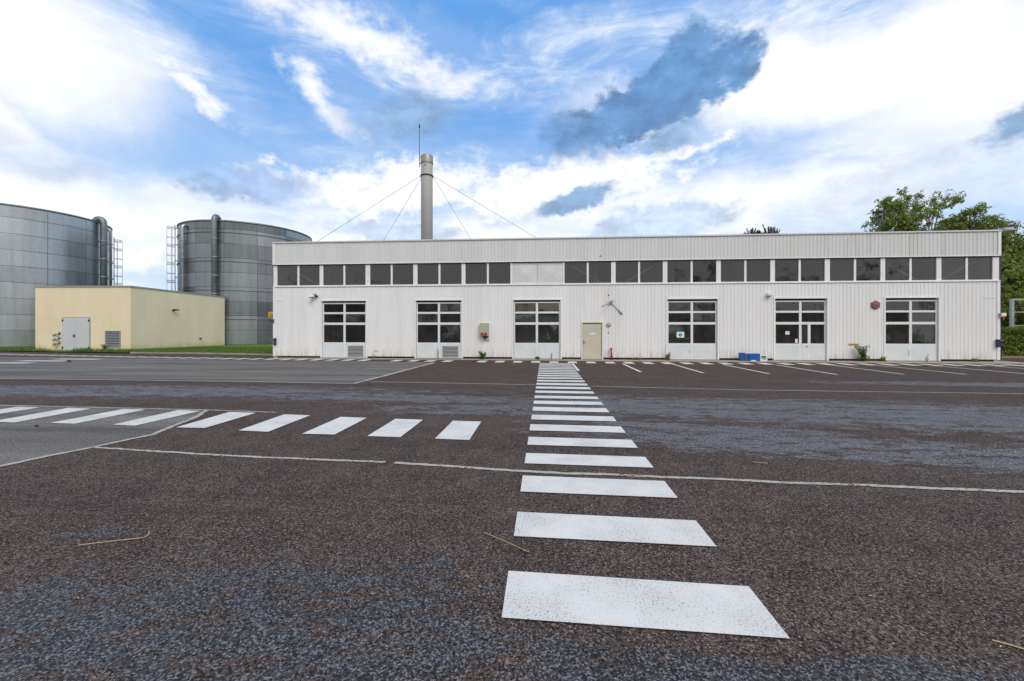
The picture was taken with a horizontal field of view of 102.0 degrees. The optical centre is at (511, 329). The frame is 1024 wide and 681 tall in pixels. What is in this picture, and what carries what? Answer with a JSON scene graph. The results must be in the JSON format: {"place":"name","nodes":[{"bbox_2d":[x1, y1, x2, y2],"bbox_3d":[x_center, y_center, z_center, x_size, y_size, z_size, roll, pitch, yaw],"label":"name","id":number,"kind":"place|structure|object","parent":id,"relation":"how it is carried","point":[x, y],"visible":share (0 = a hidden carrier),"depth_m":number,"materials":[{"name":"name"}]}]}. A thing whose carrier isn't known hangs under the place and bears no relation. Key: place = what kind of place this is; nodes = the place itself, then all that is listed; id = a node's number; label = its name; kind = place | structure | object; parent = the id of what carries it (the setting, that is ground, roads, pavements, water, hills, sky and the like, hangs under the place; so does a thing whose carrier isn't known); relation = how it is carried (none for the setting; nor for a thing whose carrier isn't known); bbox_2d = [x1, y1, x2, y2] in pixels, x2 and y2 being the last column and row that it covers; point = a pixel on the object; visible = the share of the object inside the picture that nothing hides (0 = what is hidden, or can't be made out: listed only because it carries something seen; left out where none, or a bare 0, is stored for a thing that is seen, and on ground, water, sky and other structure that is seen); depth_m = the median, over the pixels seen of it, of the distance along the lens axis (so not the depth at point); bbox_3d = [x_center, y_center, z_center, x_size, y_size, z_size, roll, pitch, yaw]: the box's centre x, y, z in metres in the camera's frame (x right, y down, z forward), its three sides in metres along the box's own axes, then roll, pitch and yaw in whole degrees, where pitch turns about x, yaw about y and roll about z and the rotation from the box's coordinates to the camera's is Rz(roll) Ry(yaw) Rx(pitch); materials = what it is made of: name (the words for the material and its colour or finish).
{"place":"outdoors","nodes":[
{"label":"outdoors","id":0,"kind":"place"},
{"bbox_2d":[4,351,126,352],"bbox_3d":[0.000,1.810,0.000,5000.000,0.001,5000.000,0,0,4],"label":"ground","id":1,"kind":"structure","parent":0,"point":[66,352],"depth_m":32.36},
{"bbox_2d":[34,286,224,349],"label":"yellow building","id":2,"kind":"structure","parent":1,"relation":"on","point":[118,317],"depth_m":34.20,"materials":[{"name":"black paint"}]},
{"bbox_2d":[62,317,89,349],"bbox_3d":[-35.912,0.370,34.130,2.310,2.760,0.128,0,0,0],"label":"double door","id":3,"kind":"structure","parent":2,"relation":"in","point":[75,330],"depth_m":34.14,"materials":[{"name":"white metal"}]},
{"bbox_2d":[744,227,760,233],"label":"pine tree","id":4,"kind":"object","parent":1,"relation":"on","point":[754,232],"visible":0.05,"depth_m":56.97,"materials":[{"name":"green plant"}]},
{"bbox_2d":[760,224,780,233],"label":"pine tree","id":5,"kind":"object","parent":1,"relation":"on","point":[771,230],"visible":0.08,"depth_m":56.72,"materials":[{"name":"green plant"}]},
{"bbox_2d":[861,186,933,231],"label":"birch tree","id":6,"kind":"object","parent":1,"relation":"on","point":[899,221],"visible":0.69,"depth_m":40.48,"materials":[{"name":"green plant"}]},
{"bbox_2d":[906,189,965,230],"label":"birch tree","id":7,"kind":"object","parent":1,"relation":"on","point":[934,203],"visible":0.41,"depth_m":40.67,"materials":[{"name":"green plant"}]},
{"bbox_2d":[934,201,1023,267],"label":"broad tree","id":8,"kind":"object","parent":1,"relation":"on","point":[980,224],"visible":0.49,"depth_m":39.07,"materials":[{"name":"green plant"}]},
{"bbox_2d":[1002,254,1023,327],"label":"broad tree","id":9,"kind":"object","parent":1,"relation":"on","point":[1013,282],"visible":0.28,"depth_m":36.18,"materials":[{"name":"green plant"}]},
{"bbox_2d":[1002,232,1023,306],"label":"broad tree","id":10,"kind":"object","parent":1,"relation":"on","point":[1020,247],"visible":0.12,"depth_m":38.61,"materials":[{"name":"green plant"}]},
{"bbox_2d":[0,344,272,353],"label":"verge","id":11,"kind":"structure","parent":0,"point":[261,345],"depth_m":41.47,"materials":[{"name":"green plant"}]},
{"bbox_2d":[0,203,122,346],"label":"storage tank","id":12,"kind":"object","parent":11,"relation":"on","point":[41,247],"visible":0.73,"depth_m":41.47,"materials":[{"name":"grey metal"}]},
{"bbox_2d":[167,214,311,344],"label":"storage tank","id":13,"kind":"object","parent":11,"relation":"on","point":[230,261],"visible":0.63,"depth_m":46.33,"materials":[{"name":"grey metal"}]},
{"bbox_2d":[427,333,450,342],"bbox_3d":[-4.815,0.980,27.291,1.400,1.500,1.120,0,0,4],"label":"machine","id":14,"kind":"object","parent":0,"point":[434,338],"visible":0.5,"depth_m":27.07,"materials":[{"name":"plastic"}]},
{"bbox_2d":[0,351,1023,680],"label":"asphalt","id":15,"kind":"structure","parent":0,"point":[316,569],"depth_m":3.66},
{"bbox_2d":[78,530,149,545],"bbox_3d":[-3.268,1.718,3.405,0.469,0.047,0.032,0,0,-20],"label":"straw stalk","id":16,"kind":"object","parent":15,"relation":"on","point":[114,540],"visible":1,"depth_m":3.41,"materials":[{"name":"beige plant"}]},
{"bbox_2d":[130,352,272,355],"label":"kerb","id":17,"kind":"structure","parent":15,"relation":"on","point":[200,353],"depth_m":29.50,"materials":[{"name":"concrete"}]},
{"bbox_2d":[0,357,431,464],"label":"asphalt patch","id":18,"kind":"object","parent":15,"relation":"on","point":[23,440],"visible":1,"depth_m":15.02,"materials":[{"name":"grey asphalt"}]},
{"bbox_2d":[0,360,55,362],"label":"road line","id":19,"kind":"object","parent":18,"relation":"on","point":[27,360],"visible":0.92,"depth_m":23.10,"materials":[{"name":"paint"}]},
{"bbox_2d":[0,407,480,439],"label":"zebra crossing","id":20,"kind":"object","parent":18,"relation":"on","point":[462,430],"visible":1,"depth_m":7.73,"materials":[{"name":"white paint"}]},
{"bbox_2d":[484,532,528,551],"bbox_3d":[-0.052,1.738,3.396,0.480,0.005,0.010,0,0,40],"label":"straw stalk","id":21,"kind":"object","parent":15,"relation":"on","point":[507,542],"visible":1,"depth_m":3.39,"materials":[{"name":"beige plant"}]},
{"bbox_2d":[0,362,1023,492],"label":"asphalt seam","id":22,"kind":"object","parent":15,"relation":"on","point":[767,481],"visible":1,"depth_m":5.46,"materials":[{"name":"grey asphalt"}]},
{"bbox_2d":[0,353,1023,365],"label":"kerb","id":23,"kind":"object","parent":15,"relation":"on","point":[539,361],"visible":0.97,"depth_m":21.71,"materials":[{"name":"white paint"}]},
{"bbox_2d":[25,358,1001,646],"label":"dead leaves","id":24,"kind":"object","parent":15,"relation":"on","point":[531,420],"visible":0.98,"depth_m":6.15,"materials":[{"name":"plant"}]},
{"bbox_2d":[272,230,1002,361],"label":"industrial hall","id":25,"kind":"structure","parent":15,"relation":"on","point":[937,295],"depth_m":24.14,"materials":[{"name":"metal"}]},
{"bbox_2d":[274,265,320,285],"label":"window","id":26,"kind":"structure","parent":25,"relation":"in","point":[275,267],"depth_m":25.44,"materials":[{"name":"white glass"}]},
{"bbox_2d":[320,300,367,357],"bbox_3d":[-10.190,-0.018,25.279,2.930,3.535,0.320,0,0,4],"label":"glazed door","id":27,"kind":"structure","parent":25,"relation":"in","point":[344,349],"depth_m":25.23,"materials":[{"name":"white metal"}]},
{"bbox_2d":[321,265,367,285],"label":"window","id":28,"kind":"structure","parent":25,"relation":"in","point":[322,266],"depth_m":25.23,"materials":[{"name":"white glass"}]},
{"bbox_2d":[368,264,414,284],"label":"window","id":29,"kind":"structure","parent":25,"relation":"in","point":[369,266],"depth_m":24.96,"materials":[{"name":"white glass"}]},
{"bbox_2d":[318,154,535,240],"bbox_3d":[-6.099,-9.525,35.132,20.051,9.054,14.172,0,0,4],"label":"chimney","id":30,"kind":"object","parent":25,"relation":"on","point":[426,175],"visible":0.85,"depth_m":33.22,"materials":[{"name":"grey metal"}]},
{"bbox_2d":[419,124,420,166],"bbox_3d":[-7.463,-14.875,33.624,0.195,3.450,0.110,0,0,4],"label":"whip antenna","id":31,"kind":"object","parent":30,"relation":"attached to","point":[419,145],"visible":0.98,"depth_m":33.61,"materials":[{"name":"grey metal"}]},
{"bbox_2d":[414,299,462,358],"bbox_3d":[-4.363,-0.018,24.829,2.920,3.535,0.320,0,0,4],"label":"glazed door","id":32,"kind":"structure","parent":25,"relation":"in","point":[421,350],"depth_m":24.78,"materials":[{"name":"white metal"}]},
{"bbox_2d":[415,263,463,284],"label":"window","id":33,"kind":"structure","parent":25,"relation":"in","point":[416,265],"depth_m":24.78,"materials":[{"name":"white metal"}]},
{"bbox_2d":[480,323,488,339],"bbox_3d":[-1.614,0.130,24.315,0.540,1.000,0.358,0,0,4],"label":"electrical cabinet","id":34,"kind":"object","parent":25,"relation":"attached to","point":[484,330],"visible":1,"depth_m":24.26,"materials":[{"name":"beige metal"}]},
{"bbox_2d":[464,263,512,283],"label":"window","id":35,"kind":"structure","parent":25,"relation":"in","point":[511,264],"depth_m":24.51,"materials":[{"name":"white metal"}]},
{"bbox_2d":[512,299,561,358],"bbox_3d":[1.472,-0.018,24.467,2.890,3.535,0.495,0,0,4],"label":"glazed door","id":36,"kind":"structure","parent":25,"relation":"in","point":[523,306],"depth_m":24.36,"materials":[{"name":"white metal"}]},
{"bbox_2d":[519,325,555,342],"bbox_3d":[1.625,0.530,26.263,2.500,2.200,0.080,0,0,4],"label":"strip curtain","id":37,"kind":"object","parent":25,"relation":"hanging from","point":[528,333],"visible":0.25,"depth_m":26.25,"materials":[{"name":"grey plastic"}]},
{"bbox_2d":[563,262,612,283],"bbox_3d":[4.409,-3.302,24.102,2.903,1.290,0.100,0,0,4],"label":"window","id":38,"kind":"structure","parent":25,"relation":"in","point":[563,262],"depth_m":24.06,"materials":[{"name":"white metal"}]},
{"bbox_2d":[581,322,602,359],"bbox_3d":[4.654,0.655,24.116,1.270,2.190,0.275,0,0,4],"label":"entrance door","id":39,"kind":"structure","parent":25,"relation":"in","point":[591,332],"depth_m":24.04,"materials":[{"name":"beige paint"}]},
{"bbox_2d":[602,300,622,314],"bbox_3d":[5.633,-1.270,23.683,1.481,0.863,0.450,0,0,-28],"label":"antenna arm","id":40,"kind":"object","parent":25,"relation":"attached to","point":[611,303],"visible":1,"depth_m":23.84},
{"bbox_2d":[613,261,664,282],"bbox_3d":[7.309,-3.302,23.878,2.906,1.290,0.100,0,0,4],"label":"window","id":41,"kind":"structure","parent":25,"relation":"in","point":[663,262],"depth_m":23.84,"materials":[{"name":"white metal"}]},
{"bbox_2d":[677,332,683,337],"bbox_3d":[9.633,0.310,23.722,0.420,0.320,0.010,0,0,4],"label":"no parking sign","id":42,"kind":"object","parent":25,"relation":"attached to","point":[680,334],"visible":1,"depth_m":23.72,"materials":[{"name":"white plastic"}]},
{"bbox_2d":[665,260,718,282],"bbox_3d":[10.232,-3.302,23.653,2.951,1.290,0.100,0,0,4],"label":"window","id":43,"kind":"structure","parent":25,"relation":"in","point":[717,261],"depth_m":23.61,"materials":[{"name":"white metal"}]},
{"bbox_2d":[666,298,718,359],"bbox_3d":[10.264,-0.018,23.701,2.920,3.535,0.320,0,0,4],"label":"glazed door","id":44,"kind":"structure","parent":25,"relation":"in","point":[679,351],"depth_m":23.65,"materials":[{"name":"white metal"}]},
{"bbox_2d":[719,260,772,281],"bbox_3d":[13.166,-3.302,23.427,2.926,1.290,0.100,0,0,4],"label":"window","id":45,"kind":"structure","parent":25,"relation":"in","point":[770,261],"depth_m":23.37,"materials":[{"name":"white metal"}]},
{"bbox_2d":[773,259,826,281],"bbox_3d":[16.078,-3.302,23.202,2.906,1.290,0.100,0,0,4],"label":"window","id":46,"kind":"structure","parent":25,"relation":"in","point":[799,260],"depth_m":23.16,"materials":[{"name":"white metal"}]},
{"bbox_2d":[772,297,828,360],"bbox_3d":[16.116,-0.018,23.249,2.920,3.535,0.320,0,0,4],"label":"glazed door","id":47,"kind":"structure","parent":25,"relation":"in","point":[803,350],"depth_m":23.20,"materials":[{"name":"white metal"}]},
{"bbox_2d":[827,258,882,280],"bbox_3d":[18.972,-3.302,22.979,2.891,1.290,0.100,0,0,4],"label":"window","id":48,"kind":"structure","parent":25,"relation":"in","point":[880,259],"depth_m":22.94,"materials":[{"name":"white metal"}]},
{"bbox_2d":[871,300,879,308],"bbox_3d":[19.981,-1.340,22.769,0.433,0.500,0.118,0,0,4],"label":"alarm bell","id":49,"kind":"object","parent":25,"relation":"attached to","point":[875,304],"visible":1,"depth_m":22.74,"materials":[{"name":"red metal"}]},
{"bbox_2d":[886,318,894,343],"bbox_3d":[22.240,0.530,25.665,2.260,2.400,0.660,0,0,4],"label":"shelf rack","id":50,"kind":"object","parent":25,"relation":"on","point":[891,329],"visible":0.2,"depth_m":25.29,"materials":[{"name":"metal"}]},
{"bbox_2d":[886,334,890,339],"bbox_3d":[22.938,0.498,25.611,0.477,0.374,0.440,0,0,4],"label":"cardboard box","id":51,"kind":"object","parent":50,"relation":"on","point":[888,336],"visible":0.32,"depth_m":25.38,"materials":[{"name":"cardboard"}]},
{"bbox_2d":[883,258,938,280],"bbox_3d":[21.843,-3.302,22.757,2.861,1.290,0.100,0,0,4],"label":"window","id":52,"kind":"structure","parent":25,"relation":"in","point":[909,259],"depth_m":22.72,"materials":[{"name":"white metal"}]},
{"bbox_2d":[884,296,940,360],"bbox_3d":[21.879,-0.018,22.804,2.880,3.535,0.320,0,0,4],"label":"glazed door","id":53,"kind":"structure","parent":25,"relation":"in","point":[894,352],"depth_m":22.75,"materials":[{"name":"white metal"}]},
{"bbox_2d":[939,257,998,279],"bbox_3d":[24.775,-3.302,22.531,3.013,1.290,0.100,0,0,4],"label":"window","id":54,"kind":"structure","parent":25,"relation":"in","point":[994,260],"depth_m":22.46,"materials":[{"name":"white metal"}]},
{"bbox_2d":[996,339,1004,346],"bbox_3d":[26.233,0.757,22.250,0.396,0.425,0.135,0,0,4],"label":"letterbox","id":55,"kind":"object","parent":25,"relation":"attached to","point":[998,342],"visible":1,"depth_m":22.21,"materials":[{"name":"blue paint"}]},
{"bbox_2d":[999,313,1005,320],"bbox_3d":[26.320,-0.670,22.251,0.260,0.420,0.120,0,0,4],"label":"beacon","id":56,"kind":"object","parent":25,"relation":"attached to","point":[1001,315],"visible":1,"depth_m":22.21,"materials":[{"name":"white plastic"}]},
{"bbox_2d":[994,227,1015,232],"bbox_3d":[27.935,-5.611,24.328,2.780,0.738,0.650,0,0,4],"label":"street lamp","id":57,"kind":"object","parent":25,"relation":"attached to","point":[1008,229],"visible":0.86,"depth_m":24.15,"materials":[{"name":"grey metal"}]},
{"bbox_2d":[502,363,788,637],"bbox_3d":[1.476,1.738,11.819,1.635,0.001,18.905,0,0,4],"label":"zebra crossing","id":58,"kind":"object","parent":15,"relation":"on","point":[699,607],"visible":1,"depth_m":2.89,"materials":[{"name":"white paint"}]},
{"bbox_2d":[779,365,838,374],"bbox_3d":[12.734,1.741,18.154,0.120,0.001,4.444,0,0,6],"label":"parking line","id":59,"kind":"object","parent":15,"relation":"on","point":[810,370],"visible":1,"depth_m":17.52,"materials":[{"name":"white paint"}]},
{"bbox_2d":[992,639,1023,649],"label":"straw stalk","id":60,"kind":"object","parent":15,"relation":"on","point":[1008,644],"visible":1,"depth_m":2.29,"materials":[{"name":"beige plant"}]},
{"bbox_2d":[1002,356,1023,357],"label":"leaf litter bed","id":61,"kind":"object","parent":15,"relation":"on","point":[1012,356],"depth_m":26.03,"materials":[{"name":"plant"}]},
{"bbox_2d":[1002,326,1023,355],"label":"hedge","id":62,"kind":"object","parent":61,"relation":"on","point":[1013,342],"visible":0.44,"depth_m":27.24,"materials":[{"name":"green plant"}]},
{"bbox_2d":[1009,299,1023,327],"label":"steel frame","id":63,"kind":"object","parent":61,"relation":"on","point":[1011,312],"visible":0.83,"depth_m":29.75,"materials":[{"name":"silver metal"}]},
{"bbox_2d":[0,0,1023,291],"label":"sky","id":64,"kind":"structure","parent":0,"point":[558,118],"materials":[{"name":"blue"}]},
{"bbox_2d":[269,358,1023,363],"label":"concrete margin","id":65,"kind":"object","parent":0,"point":[998,362],"visible":0.62,"depth_m":22.49,"materials":[{"name":"grey concrete"}]},
{"bbox_2d":[478,351,486,358],"bbox_3d":[-1.726,1.569,24.233,0.580,0.643,0.415,0,0,4],"label":"weed","id":66,"kind":"object","parent":65,"relation":"on","point":[482,355],"visible":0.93,"depth_m":24.19,"materials":[{"name":"green plant"}]},
{"bbox_2d":[664,353,670,359],"bbox_3d":[8.796,1.571,23.402,0.444,0.588,0.306,0,0,4],"label":"weed","id":67,"kind":"object","parent":65,"relation":"on","point":[667,357],"visible":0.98,"depth_m":23.35,"materials":[{"name":"green plant"}]},
{"bbox_2d":[739,353,744,360],"bbox_3d":[12.738,1.520,23.008,0.230,0.450,0.250,0,0,4],"label":"blue box","id":68,"kind":"object","parent":65,"relation":"on","point":[741,356],"visible":1,"depth_m":22.89,"materials":[{"name":"paint"}]},
{"bbox_2d":[745,353,759,360],"bbox_3d":[13.243,1.545,22.929,0.800,0.400,0.320,0,0,4],"label":"blue cabinet","id":69,"kind":"object","parent":65,"relation":"on","point":[752,356],"visible":0.86,"depth_m":22.81,"materials":[{"name":"paint"}]},
{"bbox_2d":[760,355,766,360],"bbox_3d":[13.876,1.580,22.941,0.380,0.330,0.200,0,0,4],"label":"white crate","id":70,"kind":"object","parent":65,"relation":"on","point":[763,357],"visible":0.82,"depth_m":22.85,"materials":[{"name":"plastic"}]},
{"bbox_2d":[854,344,869,360],"bbox_3d":[19.123,1.337,22.589,0.863,1.015,0.473,0,0,4],"label":"weed","id":71,"kind":"object","parent":65,"relation":"on","point":[862,355],"visible":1,"depth_m":22.58,"materials":[{"name":"green plant"}]}
]}

